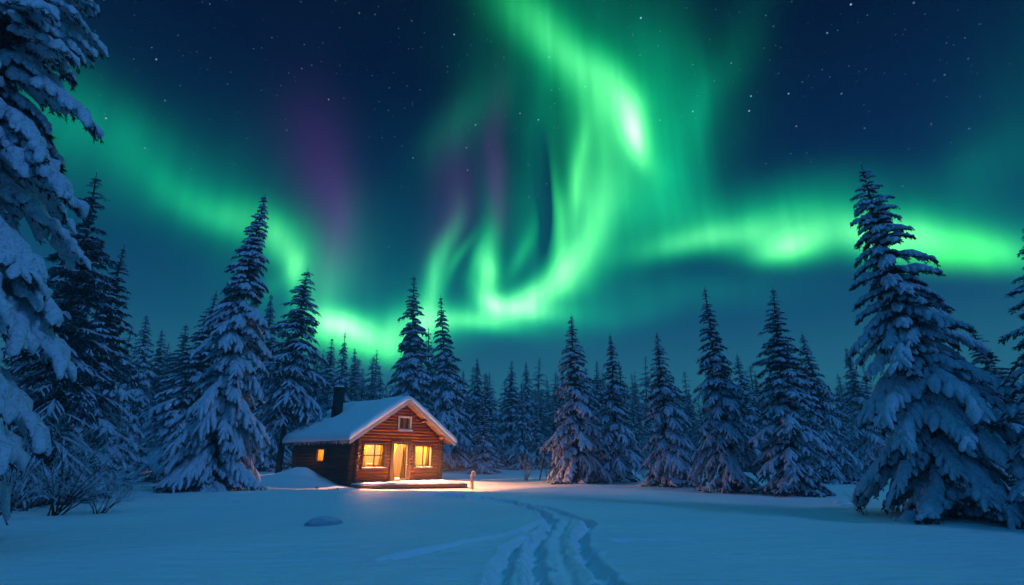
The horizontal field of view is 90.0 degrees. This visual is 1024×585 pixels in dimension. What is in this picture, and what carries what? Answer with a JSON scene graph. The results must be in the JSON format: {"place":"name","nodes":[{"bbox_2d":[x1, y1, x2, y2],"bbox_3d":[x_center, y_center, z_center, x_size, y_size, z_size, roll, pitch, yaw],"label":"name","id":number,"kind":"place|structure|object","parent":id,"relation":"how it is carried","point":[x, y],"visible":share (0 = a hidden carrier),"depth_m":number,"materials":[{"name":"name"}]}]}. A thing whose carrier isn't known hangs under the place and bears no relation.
{"place":"outdoors","nodes":[
{"label":"outdoors","id":0,"kind":"place"},
{"bbox_2d":[0,462,1023,584],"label":"snowy ground","id":1,"kind":"structure","parent":0,"point":[512,527],"depth_m":9.86,"materials":[{"name":"snow"}]},
{"bbox_2d":[8,361,21,431],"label":"distant spruce","id":2,"kind":"object","parent":1,"relation":"on","point":[16,377],"visible":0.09,"depth_m":57.49,"materials":[{"name":"green plant"}]},
{"bbox_2d":[11,355,44,432],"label":"distant spruce","id":3,"kind":"object","parent":1,"relation":"on","point":[29,389],"visible":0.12,"depth_m":58.80,"materials":[{"name":"green plant"}]},
{"bbox_2d":[0,466,57,515],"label":"frosted shrub","id":4,"kind":"object","parent":1,"relation":"on","point":[29,493],"visible":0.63,"depth_m":13.19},
{"bbox_2d":[11,366,51,443],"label":"distant spruce","id":5,"kind":"object","parent":1,"relation":"on","point":[41,385],"visible":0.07,"depth_m":54.59,"materials":[{"name":"green plant"}]},
{"bbox_2d":[0,0,108,525],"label":"spruce tree","id":6,"kind":"object","parent":1,"relation":"on","point":[40,40],"visible":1,"depth_m":9.99,"materials":[{"name":"white plant"}]},
{"bbox_2d":[0,169,126,511],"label":"spruce tree","id":7,"kind":"object","parent":1,"relation":"on","point":[73,300],"visible":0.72,"depth_m":18.77,"materials":[{"name":"green plant"}]},
{"bbox_2d":[1,407,142,513],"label":"frosted shrub","id":8,"kind":"object","parent":1,"relation":"on","point":[14,503],"visible":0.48,"depth_m":15.23,"materials":[{"name":"plant"}]},
{"bbox_2d":[18,245,150,493],"bbox_3d":[-19.067,3.337,23.888,4.980,12.255,4.661,1,-18,-3],"label":"spruce tree","id":9,"kind":"object","parent":1,"relation":"on","point":[103,324],"visible":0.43,"depth_m":23.54,"materials":[{"name":"green plant"}]},
{"bbox_2d":[3,385,172,516],"bbox_3d":[-11.972,4.466,14.500,3.932,3.777,3.344,4,-18,-13],"label":"frosted shrub","id":10,"kind":"object","parent":1,"relation":"on","point":[60,509],"visible":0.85,"depth_m":14.29,"materials":[{"name":"plant"}]},
{"bbox_2d":[57,459,151,513],"bbox_3d":[-11.662,5.475,14.494,2.285,1.611,1.764,0,-18,0],"label":"frosted shrub","id":11,"kind":"object","parent":1,"relation":"on","point":[119,497],"visible":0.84,"depth_m":14.62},
{"bbox_2d":[114,322,137,389],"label":"distant spruce","id":12,"kind":"object","parent":1,"relation":"on","point":[126,355],"visible":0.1,"depth_m":89.06,"materials":[{"name":"green plant"}]},
{"bbox_2d":[108,315,160,469],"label":"spruce tree","id":13,"kind":"object","parent":1,"relation":"on","point":[147,374],"visible":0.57,"depth_m":52.94,"materials":[{"name":"green plant"}]},
{"bbox_2d":[128,331,170,465],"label":"spruce tree","id":14,"kind":"object","parent":1,"relation":"on","point":[158,369],"visible":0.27,"depth_m":56.16,"materials":[{"name":"green plant"}]},
{"bbox_2d":[141,352,169,424],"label":"distant spruce","id":15,"kind":"object","parent":1,"relation":"on","point":[159,376],"visible":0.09,"depth_m":55.71,"materials":[{"name":"green plant"}]},
{"bbox_2d":[128,322,192,464],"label":"spruce tree","id":16,"kind":"object","parent":1,"relation":"on","point":[174,364],"visible":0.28,"depth_m":52.91,"materials":[{"name":"green plant"}]},
{"bbox_2d":[117,291,221,482],"bbox_3d":[-21.843,6.051,34.512,5.636,13.823,6.431,-8,-19,24],"label":"spruce tree","id":17,"kind":"object","parent":1,"relation":"on","point":[185,399],"visible":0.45,"depth_m":33.38,"materials":[{"name":"green plant"}]},
{"bbox_2d":[152,189,271,493],"bbox_3d":[-13.894,2.083,25.869,4.585,16.396,4.920,11,-21,-31],"label":"spruce tree","id":18,"kind":"object","parent":1,"relation":"on","point":[223,426],"visible":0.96,"depth_m":24.24,"materials":[{"name":"white plant"}]},
{"bbox_2d":[246,290,294,471],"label":"spruce tree","id":19,"kind":"object","parent":1,"relation":"on","point":[273,442],"visible":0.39,"depth_m":51.85,"materials":[{"name":"green plant"}]},
{"bbox_2d":[260,366,290,470],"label":"distant spruce","id":20,"kind":"object","parent":1,"relation":"on","point":[275,454],"visible":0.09,"depth_m":50.81,"materials":[{"name":"green plant"}]},
{"bbox_2d":[248,266,333,472],"bbox_3d":[-17.511,6.185,40.319,8.659,17.429,6.586,-7,-20,26],"label":"spruce tree","id":21,"kind":"object","parent":1,"relation":"on","point":[291,406],"visible":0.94,"depth_m":39.26,"materials":[{"name":"green plant"}]},
{"bbox_2d":[290,360,321,466],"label":"distant spruce","id":22,"kind":"object","parent":1,"relation":"on","point":[291,450],"visible":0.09,"depth_m":62.00,"materials":[{"name":"green plant"}]},
{"bbox_2d":[290,353,322,447],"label":"distant spruce","id":23,"kind":"object","parent":1,"relation":"on","point":[317,367],"visible":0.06,"depth_m":70.28,"materials":[{"name":"green plant"}]},
{"bbox_2d":[314,349,325,386],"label":"distant spruce","id":24,"kind":"object","parent":1,"relation":"on","point":[321,368],"visible":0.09,"depth_m":111.67,"materials":[{"name":"green plant"}]},
{"bbox_2d":[305,336,337,423],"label":"spruce tree","id":25,"kind":"object","parent":1,"relation":"on","point":[327,393],"visible":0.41,"depth_m":59.66,"materials":[{"name":"green plant"}]},
{"bbox_2d":[304,516,342,526],"bbox_3d":[-4.289,5.353,11.677,0.846,0.481,0.902,0,-18,0],"label":"snow mound","id":26,"kind":"object","parent":1,"relation":"on","point":[322,521],"visible":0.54,"depth_m":11.47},
{"bbox_2d":[325,329,350,410],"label":"spruce tree","id":27,"kind":"object","parent":1,"relation":"on","point":[340,379],"visible":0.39,"depth_m":57.05,"materials":[{"name":"green plant"}]},
{"bbox_2d":[345,349,363,401],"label":"spruce tree","id":28,"kind":"object","parent":1,"relation":"on","point":[356,383],"visible":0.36,"depth_m":61.74,"materials":[{"name":"green plant"}]},
{"bbox_2d":[352,360,366,399],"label":"distant spruce","id":29,"kind":"object","parent":1,"relation":"on","point":[358,362],"visible":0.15,"depth_m":95.57,"materials":[{"name":"green plant"}]},
{"bbox_2d":[351,377,369,400],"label":"distant spruce","id":30,"kind":"object","parent":1,"relation":"on","point":[362,392],"visible":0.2,"depth_m":56.66,"materials":[{"name":"green plant"}]},
{"bbox_2d":[355,370,368,400],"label":"distant spruce","id":31,"kind":"object","parent":1,"relation":"on","point":[363,386],"visible":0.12,"depth_m":70.23,"materials":[{"name":"green plant"}]},
{"bbox_2d":[282,386,456,486],"bbox_3d":[-10.394,10.550,37.718,8.805,7.154,9.086,-15,-23,39],"label":"log cabin","id":32,"kind":"object","parent":1,"relation":"on","point":[406,438],"visible":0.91,"depth_m":35.34,"materials":[{"name":"brown wood"}]},
{"bbox_2d":[315,448,325,461],"bbox_3d":[-13.022,11.119,35.050,1.090,0.920,0.310,-15,-23,39],"label":"window","id":33,"kind":"structure","parent":32,"relation":"in","point":[318,458],"depth_m":35.10,"materials":[{"name":"yellow glass"}]},
{"bbox_2d":[360,442,386,468],"bbox_3d":[-9.047,10.680,33.506,0.410,1.650,2.000,-15,-23,39],"label":"window","id":34,"kind":"structure","parent":32,"relation":"in","point":[381,464],"depth_m":33.58,"materials":[{"name":"yellow glass"}]},
{"bbox_2d":[397,416,412,431],"bbox_3d":[-7.534,9.173,35.810,0.410,1.030,1.320,-15,-23,39],"label":"window","id":35,"kind":"structure","parent":32,"relation":"in","point":[408,427],"depth_m":35.99,"materials":[{"name":"white glass"}]},
{"bbox_2d":[413,444,432,468],"bbox_3d":[-6.376,11.645,36.407,0.410,1.630,1.800,-15,-23,39],"label":"window","id":36,"kind":"structure","parent":32,"relation":"in","point":[428,461],"depth_m":36.64,"materials":[{"name":"yellow glass"}]},
{"bbox_2d":[367,375,375,400],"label":"spruce tree","id":37,"kind":"object","parent":1,"relation":"on","point":[371,393],"visible":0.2,"depth_m":61.20,"materials":[{"name":"green plant"}]},
{"bbox_2d":[360,358,384,399],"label":"distant spruce","id":38,"kind":"object","parent":1,"relation":"on","point":[374,386],"visible":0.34,"depth_m":72.72,"materials":[{"name":"green plant"}]},
{"bbox_2d":[363,350,382,391],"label":"distant spruce","id":39,"kind":"object","parent":1,"relation":"on","point":[377,366],"visible":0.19,"depth_m":89.55,"materials":[{"name":"green plant"}]},
{"bbox_2d":[374,376,384,398],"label":"distant spruce","id":40,"kind":"object","parent":1,"relation":"on","point":[379,388],"visible":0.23,"depth_m":77.36,"materials":[{"name":"green plant"}]},
{"bbox_2d":[373,370,386,399],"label":"distant spruce","id":41,"kind":"object","parent":1,"relation":"on","point":[378,382],"visible":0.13,"depth_m":85.74,"materials":[{"name":"green plant"}]},
{"bbox_2d":[388,357,403,395],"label":"distant spruce","id":42,"kind":"object","parent":1,"relation":"on","point":[394,386],"visible":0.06,"depth_m":80.69,"materials":[{"name":"green plant"}]},
{"bbox_2d":[349,479,467,488],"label":"wooden deck","id":43,"kind":"structure","parent":1,"relation":"on","point":[426,484],"depth_m":32.07,"materials":[{"name":"brown wood"}]},
{"bbox_2d":[385,277,436,414],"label":"spruce tree","id":44,"kind":"object","parent":1,"relation":"on","point":[409,367],"visible":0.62,"depth_m":53.95,"materials":[{"name":"green plant"}]},
{"bbox_2d":[418,326,439,407],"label":"distant spruce","id":45,"kind":"object","parent":1,"relation":"on","point":[432,373],"visible":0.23,"depth_m":85.20,"materials":[{"name":"green plant"}]},
{"bbox_2d":[422,293,476,470],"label":"spruce tree","id":46,"kind":"object","parent":1,"relation":"on","point":[450,414],"visible":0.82,"depth_m":52.53,"materials":[{"name":"green plant"}]},
{"bbox_2d":[456,371,474,463],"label":"spruce tree","id":47,"kind":"object","parent":1,"relation":"on","point":[467,409],"visible":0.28,"depth_m":60.30,"materials":[{"name":"green plant"}]},
{"bbox_2d":[464,368,478,410],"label":"distant spruce","id":48,"kind":"object","parent":1,"relation":"on","point":[471,381],"visible":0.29,"depth_m":70.95,"materials":[{"name":"green plant"}]},
{"bbox_2d":[470,471,475,489],"bbox_3d":[-2.396,11.676,31.548,0.346,1.334,0.165,4,-18,-11],"label":"wooden post","id":49,"kind":"object","parent":1,"relation":"on","point":[472,481],"visible":0.95,"depth_m":31.53,"materials":[{"name":"brown wood"}]},
{"bbox_2d":[465,359,488,465],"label":"spruce tree","id":50,"kind":"object","parent":1,"relation":"on","point":[474,400],"visible":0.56,"depth_m":60.35,"materials":[{"name":"green plant"}]},
{"bbox_2d":[466,399,504,474],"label":"spruce tree","id":51,"kind":"object","parent":1,"relation":"on","point":[484,463],"visible":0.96,"depth_m":46.36,"materials":[{"name":"green plant"}]},
{"bbox_2d":[478,373,509,466],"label":"spruce tree","id":52,"kind":"object","parent":1,"relation":"on","point":[489,406],"visible":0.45,"depth_m":60.27,"materials":[{"name":"green plant"}]},
{"bbox_2d":[486,413,505,468],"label":"distant spruce","id":53,"kind":"object","parent":1,"relation":"on","point":[496,447],"visible":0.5,"depth_m":55.48,"materials":[{"name":"green plant"}]},
{"bbox_2d":[483,373,508,449],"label":"distant spruce","id":54,"kind":"object","parent":1,"relation":"on","point":[496,421],"visible":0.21,"depth_m":72.82,"materials":[{"name":"green plant"}]},
{"bbox_2d":[495,382,512,449],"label":"distant spruce","id":55,"kind":"object","parent":1,"relation":"on","point":[503,405],"visible":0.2,"depth_m":88.97,"materials":[{"name":"green plant"}]},
{"bbox_2d":[496,361,521,466],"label":"spruce tree","id":56,"kind":"object","parent":1,"relation":"on","point":[510,398],"visible":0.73,"depth_m":60.20,"materials":[{"name":"green plant"}]},
{"bbox_2d":[503,382,536,469],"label":"distant spruce","id":57,"kind":"object","parent":1,"relation":"on","point":[519,436],"visible":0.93,"depth_m":53.43,"materials":[{"name":"green plant"}]},
{"bbox_2d":[511,363,544,464],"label":"spruce tree","id":58,"kind":"object","parent":1,"relation":"on","point":[531,403],"visible":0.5,"depth_m":60.30,"materials":[{"name":"green plant"}]},
{"bbox_2d":[517,454,539,479],"bbox_3d":[1.145,12.587,37.312,1.778,2.179,1.808,0,-18,0],"label":"frosted shrub","id":59,"kind":"object","parent":1,"relation":"on","point":[527,475],"visible":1,"depth_m":37.13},
{"bbox_2d":[525,404,549,469],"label":"distant spruce","id":60,"kind":"object","parent":1,"relation":"on","point":[538,435],"visible":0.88,"depth_m":53.03,"materials":[{"name":"green plant"}]},
{"bbox_2d":[529,355,550,412],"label":"distant spruce","id":61,"kind":"object","parent":1,"relation":"on","point":[538,383],"visible":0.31,"depth_m":105.74,"materials":[{"name":"green plant"}]},
{"bbox_2d":[528,396,552,467],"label":"distant spruce","id":62,"kind":"object","parent":1,"relation":"on","point":[543,420],"visible":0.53,"depth_m":58.85,"materials":[{"name":"green plant"}]},
{"bbox_2d":[534,446,549,479],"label":"bare sapling","id":63,"kind":"object","parent":1,"relation":"on","point":[542,459],"visible":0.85,"depth_m":36.74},
{"bbox_2d":[539,456,552,479],"bbox_3d":[2.642,12.659,37.361,1.982,2.007,1.632,13,-22,-34],"label":"frosted shrub","id":64,"kind":"object","parent":1,"relation":"on","point":[546,468],"visible":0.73,"depth_m":37.27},
{"bbox_2d":[541,378,552,433],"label":"distant spruce","id":65,"kind":"object","parent":1,"relation":"on","point":[544,400],"visible":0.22,"depth_m":77.16,"materials":[{"name":"green plant"}]},
{"bbox_2d":[543,400,560,468],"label":"distant spruce","id":66,"kind":"object","parent":1,"relation":"on","point":[551,433],"visible":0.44,"depth_m":54.46,"materials":[{"name":"green plant"}]},
{"bbox_2d":[543,381,562,465],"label":"spruce tree","id":67,"kind":"object","parent":1,"relation":"on","point":[556,402],"visible":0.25,"depth_m":60.61,"materials":[{"name":"green plant"}]},
{"bbox_2d":[540,371,565,446],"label":"distant spruce","id":68,"kind":"object","parent":1,"relation":"on","point":[549,401],"visible":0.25,"depth_m":72.61,"materials":[{"name":"green plant"}]},
{"bbox_2d":[539,316,611,484],"bbox_3d":[4.288,6.879,33.690,4.681,11.602,4.336,-16,-24,40],"label":"spruce tree","id":69,"kind":"object","parent":1,"relation":"on","point":[572,434],"visible":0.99,"depth_m":32.46,"materials":[{"name":"green plant"}]},
{"bbox_2d":[584,384,610,466],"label":"distant spruce","id":70,"kind":"object","parent":1,"relation":"on","point":[595,413],"visible":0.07,"depth_m":57.91,"materials":[{"name":"green plant"}]},
{"bbox_2d":[589,362,607,456],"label":"spruce tree","id":71,"kind":"object","parent":1,"relation":"on","point":[596,393],"visible":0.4,"depth_m":61.11,"materials":[{"name":"green plant"}]},
{"bbox_2d":[599,370,609,424],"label":"distant spruce","id":72,"kind":"object","parent":1,"relation":"on","point":[604,384],"visible":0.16,"depth_m":93.54,"materials":[{"name":"green plant"}]},
{"bbox_2d":[591,336,647,482],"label":"spruce tree","id":73,"kind":"object","parent":1,"relation":"on","point":[618,442],"visible":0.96,"depth_m":33.52,"materials":[{"name":"green plant"}]},
{"bbox_2d":[616,358,644,441],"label":"distant spruce","id":74,"kind":"object","parent":1,"relation":"on","point":[626,401],"visible":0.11,"depth_m":72.05,"materials":[{"name":"green plant"}]},
{"bbox_2d":[625,404,643,467],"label":"distant spruce","id":75,"kind":"object","parent":1,"relation":"on","point":[628,421],"visible":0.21,"depth_m":58.34,"materials":[{"name":"green plant"}]},
{"bbox_2d":[625,373,652,450],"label":"distant spruce","id":76,"kind":"object","parent":1,"relation":"on","point":[631,388],"visible":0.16,"depth_m":103.56,"materials":[{"name":"green plant"}]},
{"bbox_2d":[627,400,651,469],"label":"distant spruce","id":77,"kind":"object","parent":1,"relation":"on","point":[633,424],"visible":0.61,"depth_m":54.67,"materials":[{"name":"green plant"}]},
{"bbox_2d":[630,372,649,440],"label":"distant spruce","id":78,"kind":"object","parent":1,"relation":"on","point":[636,385],"visible":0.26,"depth_m":95.54,"materials":[{"name":"green plant"}]},
{"bbox_2d":[629,389,652,467],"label":"spruce tree","id":79,"kind":"object","parent":1,"relation":"on","point":[636,404],"visible":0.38,"depth_m":60.13,"materials":[{"name":"green plant"}]},
{"bbox_2d":[637,357,656,453],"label":"distant spruce","id":80,"kind":"object","parent":1,"relation":"on","point":[646,382],"visible":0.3,"depth_m":99.91,"materials":[{"name":"green plant"}]},
{"bbox_2d":[641,402,655,460],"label":"distant spruce","id":81,"kind":"object","parent":1,"relation":"on","point":[648,430],"visible":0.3,"depth_m":78.06,"materials":[{"name":"green plant"}]},
{"bbox_2d":[635,330,702,487],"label":"spruce tree","id":82,"kind":"object","parent":1,"relation":"on","point":[671,467],"visible":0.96,"depth_m":28.96,"materials":[{"name":"green plant"}]},
{"bbox_2d":[678,416,694,469],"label":"distant spruce","id":83,"kind":"object","parent":1,"relation":"on","point":[687,449],"visible":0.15,"depth_m":53.50,"materials":[{"name":"green plant"}]},
{"bbox_2d":[677,371,698,416],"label":"distant spruce","id":84,"kind":"object","parent":1,"relation":"on","point":[685,391],"visible":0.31,"depth_m":82.34,"materials":[{"name":"green plant"}]},
{"bbox_2d":[682,390,699,463],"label":"spruce tree","id":85,"kind":"object","parent":1,"relation":"on","point":[689,413],"visible":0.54,"depth_m":60.12,"materials":[{"name":"green plant"}]},
{"bbox_2d":[684,399,702,438],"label":"distant spruce","id":86,"kind":"object","parent":1,"relation":"on","point":[693,415],"visible":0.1,"depth_m":64.08,"materials":[{"name":"green plant"}]},
{"bbox_2d":[691,400,716,466],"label":"distant spruce","id":87,"kind":"object","parent":1,"relation":"on","point":[699,424],"visible":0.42,"depth_m":57.94,"materials":[{"name":"green plant"}]},
{"bbox_2d":[697,396,714,452],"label":"distant spruce","id":88,"kind":"object","parent":1,"relation":"on","point":[702,401],"visible":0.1,"depth_m":69.43,"materials":[{"name":"green plant"}]},
{"bbox_2d":[686,286,771,493],"bbox_3d":[10.373,4.824,25.864,3.407,10.875,3.906,2,-18,-6],"label":"spruce tree","id":89,"kind":"object","parent":1,"relation":"on","point":[728,435],"visible":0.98,"depth_m":24.71,"materials":[{"name":"green plant"}]},
{"bbox_2d":[732,352,774,471],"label":"spruce tree","id":90,"kind":"object","parent":1,"relation":"on","point":[746,420],"visible":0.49,"depth_m":49.40,"materials":[{"name":"green plant"}]},
{"bbox_2d":[740,367,766,451],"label":"distant spruce","id":91,"kind":"object","parent":1,"relation":"on","point":[751,380],"visible":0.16,"depth_m":68.11,"materials":[{"name":"green plant"}]},
{"bbox_2d":[751,372,778,460],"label":"spruce tree","id":92,"kind":"object","parent":1,"relation":"on","point":[756,393],"visible":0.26,"depth_m":61.32,"materials":[{"name":"green plant"}]},
{"bbox_2d":[758,386,784,456],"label":"distant spruce","id":93,"kind":"object","parent":1,"relation":"on","point":[764,409],"visible":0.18,"depth_m":58.65,"materials":[{"name":"green plant"}]},
{"bbox_2d":[746,285,835,496],"bbox_3d":[12.394,4.432,23.562,3.474,10.115,3.691,-12,-23,39],"label":"spruce tree","id":94,"kind":"object","parent":1,"relation":"on","point":[791,468],"visible":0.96,"depth_m":22.64,"materials":[{"name":"green plant"}]},
{"bbox_2d":[798,331,867,484],"bbox_3d":[19.524,7.220,32.374,3.995,10.067,4.384,-15,-23,38],"label":"spruce tree","id":95,"kind":"object","parent":1,"relation":"on","point":[841,466],"visible":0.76,"depth_m":31.48,"materials":[{"name":"green plant"}]},
{"bbox_2d":[832,499,852,504],"bbox_3d":[10.951,7.051,16.963,0.613,0.399,0.526,0,-18,0],"label":"snow hummock","id":96,"kind":"object","parent":1,"relation":"on","point":[841,502],"visible":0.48,"depth_m":16.85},
{"bbox_2d":[832,377,854,407],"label":"distant spruce","id":97,"kind":"object","parent":1,"relation":"on","point":[840,385],"visible":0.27,"depth_m":71.60,"materials":[{"name":"green plant"}]},
{"bbox_2d":[834,387,856,454],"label":"spruce tree","id":98,"kind":"object","parent":1,"relation":"on","point":[838,407],"visible":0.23,"depth_m":60.62,"materials":[{"name":"green plant"}]},
{"bbox_2d":[835,386,855,435],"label":"distant spruce","id":99,"kind":"object","parent":1,"relation":"on","point":[841,398],"visible":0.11,"depth_m":63.64,"materials":[{"name":"green plant"}]},
{"bbox_2d":[843,396,862,459],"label":"distant spruce","id":100,"kind":"object","parent":1,"relation":"on","point":[851,429],"visible":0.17,"depth_m":56.95,"materials":[{"name":"green plant"}]},
{"bbox_2d":[837,494,871,514],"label":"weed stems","id":101,"kind":"object","parent":1,"relation":"on","point":[856,504],"visible":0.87,"depth_m":14.18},
{"bbox_2d":[842,346,889,473],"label":"spruce tree","id":102,"kind":"object","parent":1,"relation":"on","point":[870,440],"visible":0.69,"depth_m":45.12,"materials":[{"name":"green plant"}]},
{"bbox_2d":[862,367,886,441],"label":"distant spruce","id":103,"kind":"object","parent":1,"relation":"on","point":[866,388],"visible":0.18,"depth_m":65.22,"materials":[{"name":"green plant"}]},
{"bbox_2d":[848,161,1023,529],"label":"spruce tree","id":104,"kind":"object","parent":1,"relation":"on","point":[943,454],"visible":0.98,"depth_m":13.28,"materials":[{"name":"white plant"}]},
{"bbox_2d":[968,322,1023,486],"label":"spruce tree","id":105,"kind":"object","parent":1,"relation":"on","point":[1017,424],"visible":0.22,"depth_m":27.49,"materials":[{"name":"green plant"}]},
{"bbox_2d":[991,229,1023,505],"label":"spruce tree","id":106,"kind":"object","parent":1,"relation":"on","point":[1012,411],"visible":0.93,"depth_m":12.10,"materials":[{"name":"green plant"}]},
{"bbox_2d":[0,0,1023,450],"label":"sky","id":107,"kind":"structure","parent":0,"point":[534,166],"materials":[{"name":"green"}]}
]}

